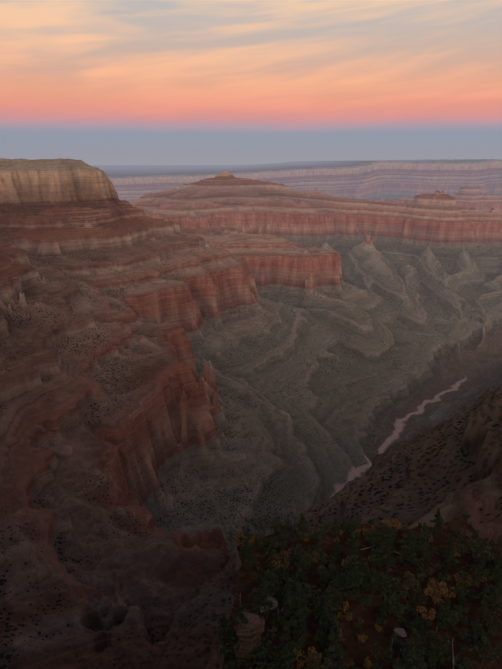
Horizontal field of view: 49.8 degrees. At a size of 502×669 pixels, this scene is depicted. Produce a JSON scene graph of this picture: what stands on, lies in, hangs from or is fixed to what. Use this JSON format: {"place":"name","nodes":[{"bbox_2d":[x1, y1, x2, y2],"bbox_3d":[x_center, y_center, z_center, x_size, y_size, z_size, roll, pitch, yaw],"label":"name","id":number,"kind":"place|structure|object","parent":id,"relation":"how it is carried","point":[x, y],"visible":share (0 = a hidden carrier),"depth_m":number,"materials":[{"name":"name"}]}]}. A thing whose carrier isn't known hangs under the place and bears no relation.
{"place":"outdoors","nodes":[
{"label":"outdoors","id":0,"kind":"place"},
{"bbox_2d":[0,158,501,668],"bbox_3d":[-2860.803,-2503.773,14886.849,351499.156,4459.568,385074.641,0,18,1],"label":"canyon ground","id":1,"kind":"structure","parent":0,"point":[198,364],"depth_m":1669.60,"materials":[{"name":"brown stone"}]},
{"bbox_2d":[217,614,233,657],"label":"tree","id":2,"kind":"object","parent":1,"relation":"on","point":[226,631],"visible":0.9,"depth_m":144.99,"materials":[{"name":"green plant"}]},
{"bbox_2d":[221,642,235,658],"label":"bush","id":3,"kind":"object","parent":1,"relation":"on","point":[229,651],"visible":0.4,"depth_m":144.44,"materials":[{"name":"green plant"}]},
{"bbox_2d":[227,530,244,545],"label":"bush","id":4,"kind":"object","parent":1,"relation":"on","point":[231,539],"visible":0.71,"depth_m":194.03,"materials":[{"name":"green plant"}]},
{"bbox_2d":[230,605,249,649],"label":"tree","id":5,"kind":"object","parent":1,"relation":"on","point":[242,618],"visible":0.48,"depth_m":141.86,"materials":[{"name":"green plant"}]},
{"bbox_2d":[231,529,254,548],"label":"bush","id":6,"kind":"object","parent":1,"relation":"on","point":[238,542],"visible":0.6,"depth_m":192.54,"materials":[{"name":"orange plant"}]},
{"bbox_2d":[239,528,254,562],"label":"tree","id":7,"kind":"object","parent":1,"relation":"on","point":[247,551],"visible":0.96,"depth_m":182.51,"materials":[{"name":"green plant"}]},
{"bbox_2d":[234,612,263,668],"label":"pinnacle rock","id":8,"kind":"object","parent":1,"relation":"on","point":[249,634],"visible":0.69,"depth_m":141.78,"materials":[{"name":"brown stone"}]},
{"bbox_2d":[245,584,252,593],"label":"shrub","id":9,"kind":"object","parent":1,"relation":"on","point":[249,590],"visible":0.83,"depth_m":171.28,"materials":[{"name":"green plant"}]},
{"bbox_2d":[244,555,257,568],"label":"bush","id":10,"kind":"object","parent":1,"relation":"on","point":[251,562],"visible":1,"depth_m":181.21,"materials":[{"name":"green plant"}]},
{"bbox_2d":[232,629,275,655],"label":"bush","id":11,"kind":"object","parent":1,"relation":"on","point":[264,639],"visible":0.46,"depth_m":142.42,"materials":[{"name":"green plant"}]},
{"bbox_2d":[248,585,261,605],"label":"bush","id":12,"kind":"object","parent":1,"relation":"on","point":[253,599],"visible":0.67,"depth_m":165.52,"materials":[{"name":"green plant"}]},
{"bbox_2d":[251,531,260,540],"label":"bush","id":13,"kind":"object","parent":1,"relation":"on","point":[254,536],"visible":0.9,"depth_m":199.67,"materials":[{"name":"green plant"}]},
{"bbox_2d":[245,513,275,534],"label":"bush","id":14,"kind":"object","parent":1,"relation":"on","point":[260,524],"visible":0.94,"depth_m":201.80,"materials":[{"name":"green plant"}]},
{"bbox_2d":[249,605,273,619],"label":"bush","id":15,"kind":"object","parent":1,"relation":"on","point":[265,614],"visible":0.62,"depth_m":159.99,"materials":[{"name":"green plant"}]},
{"bbox_2d":[256,532,268,550],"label":"bush","id":16,"kind":"object","parent":1,"relation":"on","point":[260,544],"visible":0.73,"depth_m":192.33,"materials":[{"name":"green plant"}]},
{"bbox_2d":[249,570,279,592],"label":"bush","id":17,"kind":"object","parent":1,"relation":"on","point":[261,577],"visible":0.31,"depth_m":171.62,"materials":[{"name":"green plant"}]},
{"bbox_2d":[256,572,275,609],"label":"tree","id":18,"kind":"object","parent":1,"relation":"on","point":[262,594],"visible":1,"depth_m":161.19,"materials":[{"name":"green plant"}]},
{"bbox_2d":[252,642,281,668],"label":"bush","id":19,"kind":"object","parent":1,"relation":"on","point":[265,658],"visible":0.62,"depth_m":139.50,"materials":[{"name":"green plant"}]},
{"bbox_2d":[260,595,277,612],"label":"rock","id":20,"kind":"object","parent":1,"relation":"on","point":[273,600],"visible":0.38,"depth_m":165.51,"materials":[{"name":"stone"}]},
{"bbox_2d":[262,546,276,559],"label":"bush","id":21,"kind":"object","parent":1,"relation":"on","point":[267,554],"visible":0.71,"depth_m":186.76,"materials":[{"name":"green plant"}]},
{"bbox_2d":[264,576,281,596],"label":"bush","id":22,"kind":"object","parent":1,"relation":"on","point":[272,582],"visible":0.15,"depth_m":170.72,"materials":[{"name":"green plant"}]},
{"bbox_2d":[265,549,284,567],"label":"bush","id":23,"kind":"object","parent":1,"relation":"on","point":[268,560],"visible":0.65,"depth_m":182.00,"materials":[{"name":"green plant"}]},
{"bbox_2d":[267,562,288,582],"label":"bush","id":24,"kind":"object","parent":1,"relation":"on","point":[281,575],"visible":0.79,"depth_m":175.53,"materials":[{"name":"green plant"}]},
{"bbox_2d":[269,550,290,569],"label":"bush","id":25,"kind":"object","parent":1,"relation":"on","point":[285,553],"visible":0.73,"depth_m":181.59,"materials":[{"name":"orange plant"}]},
{"bbox_2d":[266,568,297,597],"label":"bush","id":26,"kind":"object","parent":1,"relation":"on","point":[271,575],"visible":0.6,"depth_m":168.22,"materials":[{"name":"green plant"}]},
{"bbox_2d":[267,625,297,668],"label":"tree","id":27,"kind":"object","parent":1,"relation":"on","point":[287,654],"visible":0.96,"depth_m":135.54,"materials":[{"name":"green plant"}]},
{"bbox_2d":[272,511,292,527],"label":"bush","id":28,"kind":"object","parent":1,"relation":"on","point":[279,521],"visible":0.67,"depth_m":204.22,"materials":[{"name":"green plant"}]},
{"bbox_2d":[272,522,294,536],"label":"bush","id":29,"kind":"object","parent":1,"relation":"on","point":[277,528],"visible":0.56,"depth_m":200.34,"materials":[{"name":"green plant"}]},
{"bbox_2d":[279,587,287,603],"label":"tree","id":30,"kind":"object","parent":1,"relation":"on","point":[284,592],"visible":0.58,"depth_m":162.73,"materials":[{"name":"green plant"}]},
{"bbox_2d":[277,543,301,564],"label":"bush","id":31,"kind":"object","parent":1,"relation":"on","point":[283,556],"visible":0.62,"depth_m":184.52,"materials":[{"name":"green plant"}]},
{"bbox_2d":[279,525,303,545],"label":"bush","id":32,"kind":"object","parent":1,"relation":"on","point":[296,534],"visible":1,"depth_m":194.43,"materials":[{"name":"green plant"}]},
{"bbox_2d":[291,522,311,532],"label":"bush","id":33,"kind":"object","parent":1,"relation":"on","point":[308,524],"visible":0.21,"depth_m":206.91,"materials":[{"name":"green plant"}]},
{"bbox_2d":[291,547,312,572],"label":"bush","id":34,"kind":"object","parent":1,"relation":"on","point":[308,568],"visible":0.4,"depth_m":181.45,"materials":[{"name":"green plant"}]},
{"bbox_2d":[299,513,307,529],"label":"tree","id":35,"kind":"object","parent":1,"relation":"on","point":[303,522],"visible":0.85,"depth_m":201.50,"materials":[{"name":"green plant"}]},
{"bbox_2d":[293,647,315,668],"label":"bush","id":36,"kind":"object","parent":1,"relation":"on","point":[312,651],"visible":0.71,"depth_m":143.25,"materials":[{"name":"plant"}]},
{"bbox_2d":[299,531,309,541],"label":"bush","id":37,"kind":"object","parent":1,"relation":"on","point":[305,539],"visible":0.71,"depth_m":196.66,"materials":[{"name":"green plant"}]},
{"bbox_2d":[298,525,315,538],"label":"bush","id":38,"kind":"object","parent":1,"relation":"on","point":[304,532],"visible":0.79,"depth_m":198.26,"materials":[{"name":"green plant"}]},
{"bbox_2d":[306,551,319,563],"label":"bush","id":39,"kind":"object","parent":1,"relation":"on","point":[314,559],"visible":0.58,"depth_m":186.04,"materials":[{"name":"green plant"}]},
{"bbox_2d":[305,651,323,668],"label":"bush","id":40,"kind":"object","parent":1,"relation":"on","point":[319,656],"visible":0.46,"depth_m":141.36,"materials":[{"name":"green plant"}]},
{"bbox_2d":[307,541,323,556],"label":"bush","id":41,"kind":"object","parent":1,"relation":"on","point":[314,549],"visible":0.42,"depth_m":189.96,"materials":[{"name":"green plant"}]},
{"bbox_2d":[299,546,332,568],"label":"bush","id":42,"kind":"object","parent":1,"relation":"on","point":[317,555],"visible":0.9,"depth_m":182.51,"materials":[{"name":"green plant"}]},
{"bbox_2d":[312,523,326,541],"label":"tree","id":43,"kind":"object","parent":1,"relation":"on","point":[315,537],"visible":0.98,"depth_m":198.11,"materials":[{"name":"green plant"}]},
{"bbox_2d":[307,654,334,668],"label":"bush","id":44,"kind":"object","parent":1,"relation":"on","point":[326,664],"visible":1,"depth_m":138.75,"materials":[{"name":"green plant"}]},
{"bbox_2d":[311,596,342,628],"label":"bush","id":45,"kind":"object","parent":1,"relation":"on","point":[315,611],"visible":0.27,"depth_m":155.62,"materials":[{"name":"green plant"}]},
{"bbox_2d":[321,621,344,663],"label":"tree","id":46,"kind":"object","parent":1,"relation":"on","point":[331,650],"visible":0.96,"depth_m":141.94,"materials":[{"name":"green plant"}]},
{"bbox_2d":[327,628,344,645],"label":"bush","id":47,"kind":"object","parent":1,"relation":"on","point":[340,633],"visible":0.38,"depth_m":151.41,"materials":[{"name":"green plant"}]},
{"bbox_2d":[332,539,340,561],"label":"tree","id":48,"kind":"object","parent":1,"relation":"on","point":[336,548],"visible":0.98,"depth_m":188.43,"materials":[{"name":"green plant"}]},
{"bbox_2d":[330,601,348,618],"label":"bush","id":49,"kind":"object","parent":1,"relation":"on","point":[346,603],"visible":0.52,"depth_m":162.03,"materials":[{"name":"orange plant"}]},
{"bbox_2d":[329,574,350,615],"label":"tree","id":50,"kind":"object","parent":1,"relation":"on","point":[339,596],"visible":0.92,"depth_m":161.28,"materials":[{"name":"green plant"}]},
{"bbox_2d":[344,613,352,621],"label":"shrub","id":51,"kind":"object","parent":1,"relation":"on","point":[348,618],"visible":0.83,"depth_m":161.18,"materials":[{"name":"orange plant"}]},
{"bbox_2d":[341,555,358,568],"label":"shrub","id":52,"kind":"object","parent":1,"relation":"on","point":[343,562],"visible":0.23,"depth_m":185.12,"materials":[{"name":"orange plant"}]},
{"bbox_2d":[348,658,354,666],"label":"shrub","id":53,"kind":"object","parent":1,"relation":"on","point":[351,663],"visible":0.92,"depth_m":144.64,"materials":[{"name":"orange plant"}]},
{"bbox_2d":[341,514,362,532],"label":"shrub","id":54,"kind":"object","parent":1,"relation":"on","point":[347,529],"visible":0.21,"depth_m":208.56,"materials":[{"name":"green plant"}]},
{"bbox_2d":[344,517,360,551],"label":"tree","id":55,"kind":"object","parent":1,"relation":"on","point":[353,528],"visible":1,"depth_m":193.70,"materials":[{"name":"green plant"}]},
{"bbox_2d":[344,516,361,528],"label":"shrub","id":56,"kind":"object","parent":1,"relation":"on","point":[350,518],"visible":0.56,"depth_m":205.67,"materials":[{"name":"green plant"}]},
{"bbox_2d":[353,619,361,628],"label":"shrub","id":57,"kind":"object","parent":1,"relation":"on","point":[357,624],"visible":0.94,"depth_m":158.96,"materials":[{"name":"green plant"}]},
{"bbox_2d":[343,554,374,573],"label":"shrub","id":58,"kind":"object","parent":1,"relation":"on","point":[364,569],"visible":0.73,"depth_m":181.91,"materials":[{"name":"green plant"}]},
{"bbox_2d":[358,634,367,642],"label":"shrub","id":59,"kind":"object","parent":1,"relation":"on","point":[362,638],"visible":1,"depth_m":153.07,"materials":[{"name":"orange plant"}]},
{"bbox_2d":[363,656,372,668],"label":"shrub","id":60,"kind":"object","parent":1,"relation":"on","point":[368,663],"visible":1,"depth_m":144.52,"materials":[{"name":"orange plant"}]},
{"bbox_2d":[362,524,375,534],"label":"shrub","id":61,"kind":"object","parent":1,"relation":"on","point":[366,530],"visible":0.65,"depth_m":204.06,"materials":[{"name":"orange plant"}]},
{"bbox_2d":[363,529,381,546],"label":"shrub","id":62,"kind":"object","parent":1,"relation":"on","point":[369,538],"visible":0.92,"depth_m":196.80,"materials":[{"name":"green plant"}]},
{"bbox_2d":[375,623,381,631],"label":"shrub","id":63,"kind":"object","parent":1,"relation":"on","point":[379,628],"visible":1,"depth_m":158.13,"materials":[{"name":"orange plant"}]},
{"bbox_2d":[375,613,387,624],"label":"shrub","id":64,"kind":"object","parent":1,"relation":"on","point":[379,620],"visible":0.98,"depth_m":160.75,"materials":[{"name":"green plant"}]},
{"bbox_2d":[371,642,396,664],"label":"shrub","id":65,"kind":"object","parent":1,"relation":"on","point":[390,657],"visible":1,"depth_m":144.83,"materials":[{"name":"green plant"}]},
{"bbox_2d":[372,518,398,541],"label":"shrub","id":66,"kind":"object","parent":1,"relation":"on","point":[390,532],"visible":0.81,"depth_m":202.66,"materials":[{"name":"green plant"}]},
{"bbox_2d":[378,591,406,620],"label":"shrub","id":67,"kind":"object","parent":1,"relation":"on","point":[394,609],"visible":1,"depth_m":162.61,"materials":[{"name":"green plant"}]},
{"bbox_2d":[382,518,402,529],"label":"shrub","id":68,"kind":"object","parent":1,"relation":"on","point":[396,526],"visible":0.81,"depth_m":208.27,"materials":[{"name":"orange plant"}]},
{"bbox_2d":[379,573,406,599],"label":"shrub","id":69,"kind":"object","parent":1,"relation":"on","point":[391,593],"visible":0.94,"depth_m":170.72,"materials":[{"name":"green plant"}]},
{"bbox_2d":[389,632,401,649],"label":"shrub","id":70,"kind":"object","parent":1,"relation":"on","point":[395,643],"visible":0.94,"depth_m":152.16,"materials":[{"name":"green plant"}]},
{"bbox_2d":[391,576,406,596],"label":"shrub","id":71,"kind":"object","parent":1,"relation":"on","point":[397,589],"visible":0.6,"depth_m":172.96,"materials":[{"name":"green plant"}]},
{"bbox_2d":[393,628,406,636],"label":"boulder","id":72,"kind":"object","parent":1,"relation":"on","point":[400,632],"visible":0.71,"depth_m":157.64,"materials":[{"name":"stone"}]},
{"bbox_2d":[397,529,416,555],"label":"shrub","id":73,"kind":"object","parent":1,"relation":"on","point":[403,547],"visible":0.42,"depth_m":194.68,"materials":[{"name":"green plant"}]},
{"bbox_2d":[392,628,423,668],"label":"tree","id":74,"kind":"object","parent":1,"relation":"on","point":[417,658],"visible":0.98,"depth_m":136.70,"materials":[{"name":"green plant"}]},
{"bbox_2d":[398,539,417,564],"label":"shrub","id":75,"kind":"object","parent":1,"relation":"on","point":[413,555],"visible":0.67,"depth_m":190.60,"materials":[{"name":"green plant"}]},
{"bbox_2d":[404,600,417,616],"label":"shrub","id":76,"kind":"object","parent":1,"relation":"on","point":[411,609],"visible":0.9,"depth_m":166.41,"materials":[{"name":"green plant"}]},
{"bbox_2d":[404,570,419,585],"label":"shrub","id":77,"kind":"object","parent":1,"relation":"on","point":[406,572],"visible":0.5,"depth_m":178.96,"materials":[{"name":"green plant"}]},
{"bbox_2d":[402,572,425,591],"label":"shrub","id":78,"kind":"object","parent":1,"relation":"on","point":[416,585],"visible":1,"depth_m":175.32,"materials":[{"name":"green plant"}]},
{"bbox_2d":[401,531,428,549],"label":"shrub","id":79,"kind":"object","parent":1,"relation":"on","point":[416,537],"visible":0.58,"depth_m":197.09,"materials":[{"name":"green plant"}]},
{"bbox_2d":[414,612,432,627],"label":"shrub","id":80,"kind":"object","parent":1,"relation":"on","point":[420,618],"visible":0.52,"depth_m":161.54,"materials":[{"name":"green plant"}]},
{"bbox_2d":[416,606,435,619],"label":"shrub","id":81,"kind":"object","parent":1,"relation":"on","point":[430,615],"visible":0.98,"depth_m":163.41,"materials":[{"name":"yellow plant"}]},
{"bbox_2d":[418,525,437,537],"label":"shrub","id":82,"kind":"object","parent":1,"relation":"on","point":[427,526],"visible":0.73,"depth_m":203.66,"materials":[{"name":"green plant"}]},
{"bbox_2d":[415,532,441,557],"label":"shrub","id":83,"kind":"object","parent":1,"relation":"on","point":[428,544],"visible":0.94,"depth_m":192.66,"materials":[{"name":"green plant"}]},
{"bbox_2d":[422,581,447,604],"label":"shrub","id":84,"kind":"object","parent":1,"relation":"on","point":[436,597],"visible":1,"depth_m":171.62,"materials":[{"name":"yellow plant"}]},
{"bbox_2d":[428,578,445,596],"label":"shrub","id":85,"kind":"object","parent":1,"relation":"on","point":[432,581],"visible":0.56,"depth_m":176.41,"materials":[{"name":"orange plant"}]},
{"bbox_2d":[430,508,444,535],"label":"tree","id":86,"kind":"object","parent":1,"relation":"on","point":[439,521],"visible":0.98,"depth_m":204.59,"materials":[{"name":"green plant"}]},
{"bbox_2d":[438,572,447,581],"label":"shrub","id":87,"kind":"object","parent":1,"relation":"on","point":[441,578],"visible":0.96,"depth_m":181.54,"materials":[{"name":"green plant"}]},
{"bbox_2d":[434,634,454,668],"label":"tree","id":88,"kind":"object","parent":1,"relation":"on","point":[442,652],"visible":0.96,"depth_m":144.22,"materials":[{"name":"green plant"}]},
{"bbox_2d":[437,595,454,629],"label":"tree","id":89,"kind":"object","parent":1,"relation":"on","point":[447,602],"visible":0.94,"depth_m":160.34,"materials":[{"name":"green plant"}]},
{"bbox_2d":[443,587,455,598],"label":"shrub","id":90,"kind":"object","parent":1,"relation":"on","point":[453,595],"visible":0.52,"depth_m":172.93,"materials":[{"name":"orange plant"}]},
{"bbox_2d":[440,608,460,624],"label":"shrub","id":91,"kind":"object","parent":1,"relation":"on","point":[453,617],"visible":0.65,"depth_m":162.40,"materials":[{"name":"green plant"}]},
{"bbox_2d":[443,538,459,568],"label":"tree","id":92,"kind":"object","parent":1,"relation":"on","point":[449,559],"visible":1,"depth_m":186.89,"materials":[{"name":"green plant"}]},
{"bbox_2d":[445,542,461,556],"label":"shrub","id":93,"kind":"object","parent":1,"relation":"on","point":[455,547],"visible":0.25,"depth_m":192.95,"materials":[{"name":"green plant"}]},
{"bbox_2d":[450,527,457,534],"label":"shrub","id":94,"kind":"object","parent":1,"relation":"on","point":[452,530],"visible":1,"depth_m":208.13,"materials":[{"name":"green plant"}]},
{"bbox_2d":[454,656,465,665],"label":"shrub","id":95,"kind":"object","parent":1,"relation":"on","point":[460,660],"visible":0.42,"depth_m":147.60,"materials":[{"name":"green plant"}]},
{"bbox_2d":[452,573,468,599],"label":"tree","id":96,"kind":"object","parent":1,"relation":"on","point":[462,593],"visible":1,"depth_m":170.37,"materials":[{"name":"green plant"}]},
{"bbox_2d":[446,531,474,557],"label":"shrub","id":97,"kind":"object","parent":1,"relation":"on","point":[463,549],"visible":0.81,"depth_m":192.76,"materials":[{"name":"green plant"}]},
{"bbox_2d":[452,604,469,614],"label":"shrub","id":98,"kind":"object","parent":1,"relation":"on","point":[458,609],"visible":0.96,"depth_m":166.49,"materials":[{"name":"green plant"}]},
{"bbox_2d":[451,658,473,668],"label":"shrub","id":99,"kind":"object","parent":1,"relation":"on","point":[467,663],"visible":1,"depth_m":143.10,"materials":[{"name":"green plant"}]},
{"bbox_2d":[454,573,474,585],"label":"bush","id":100,"kind":"object","parent":1,"relation":"on","point":[467,581],"visible":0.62,"depth_m":178.47,"materials":[{"name":"orange plant"}]},
{"bbox_2d":[472,651,481,659],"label":"shrub","id":101,"kind":"object","parent":1,"relation":"on","point":[476,656],"visible":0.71,"depth_m":149.55,"materials":[{"name":"green plant"}]},
{"bbox_2d":[458,564,496,588],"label":"bush","id":102,"kind":"object","parent":1,"relation":"on","point":[477,582],"visible":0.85,"depth_m":177.10,"materials":[{"name":"green plant"}]},
{"bbox_2d":[464,531,491,561],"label":"bush","id":103,"kind":"object","parent":1,"relation":"on","point":[478,545],"visible":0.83,"depth_m":189.09,"materials":[{"name":"green plant"}]},
{"bbox_2d":[470,545,496,563],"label":"bush","id":104,"kind":"object","parent":1,"relation":"on","point":[476,556],"visible":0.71,"depth_m":186.40,"materials":[{"name":"green plant"}]},
{"bbox_2d":[466,631,501,665],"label":"bush","id":105,"kind":"object","parent":1,"relation":"on","point":[476,649],"visible":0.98,"depth_m":146.30,"materials":[{"name":"green plant"}]},
{"bbox_2d":[480,634,490,648],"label":"shrub","id":106,"kind":"object","parent":1,"relation":"on","point":[487,646],"visible":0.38,"depth_m":153.83,"materials":[{"name":"green plant"}]},
{"bbox_2d":[480,586,501,611],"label":"bush","id":107,"kind":"object","parent":1,"relation":"on","point":[486,602],"visible":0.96,"depth_m":168.04,"materials":[{"name":"green plant"}]},
{"bbox_2d":[480,583,501,604],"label":"bush","id":108,"kind":"object","parent":1,"relation":"on","point":[493,588],"visible":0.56,"depth_m":171.22,"materials":[{"name":"green plant"}]},
{"bbox_2d":[481,606,501,630],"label":"bush","id":109,"kind":"object","parent":1,"relation":"on","point":[493,627],"visible":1,"depth_m":159.55,"materials":[{"name":"green plant"}]},
{"bbox_2d":[0,0,501,164],"label":"sky","id":110,"kind":"structure","parent":0,"point":[93,82],"materials":[{"name":"orange"}]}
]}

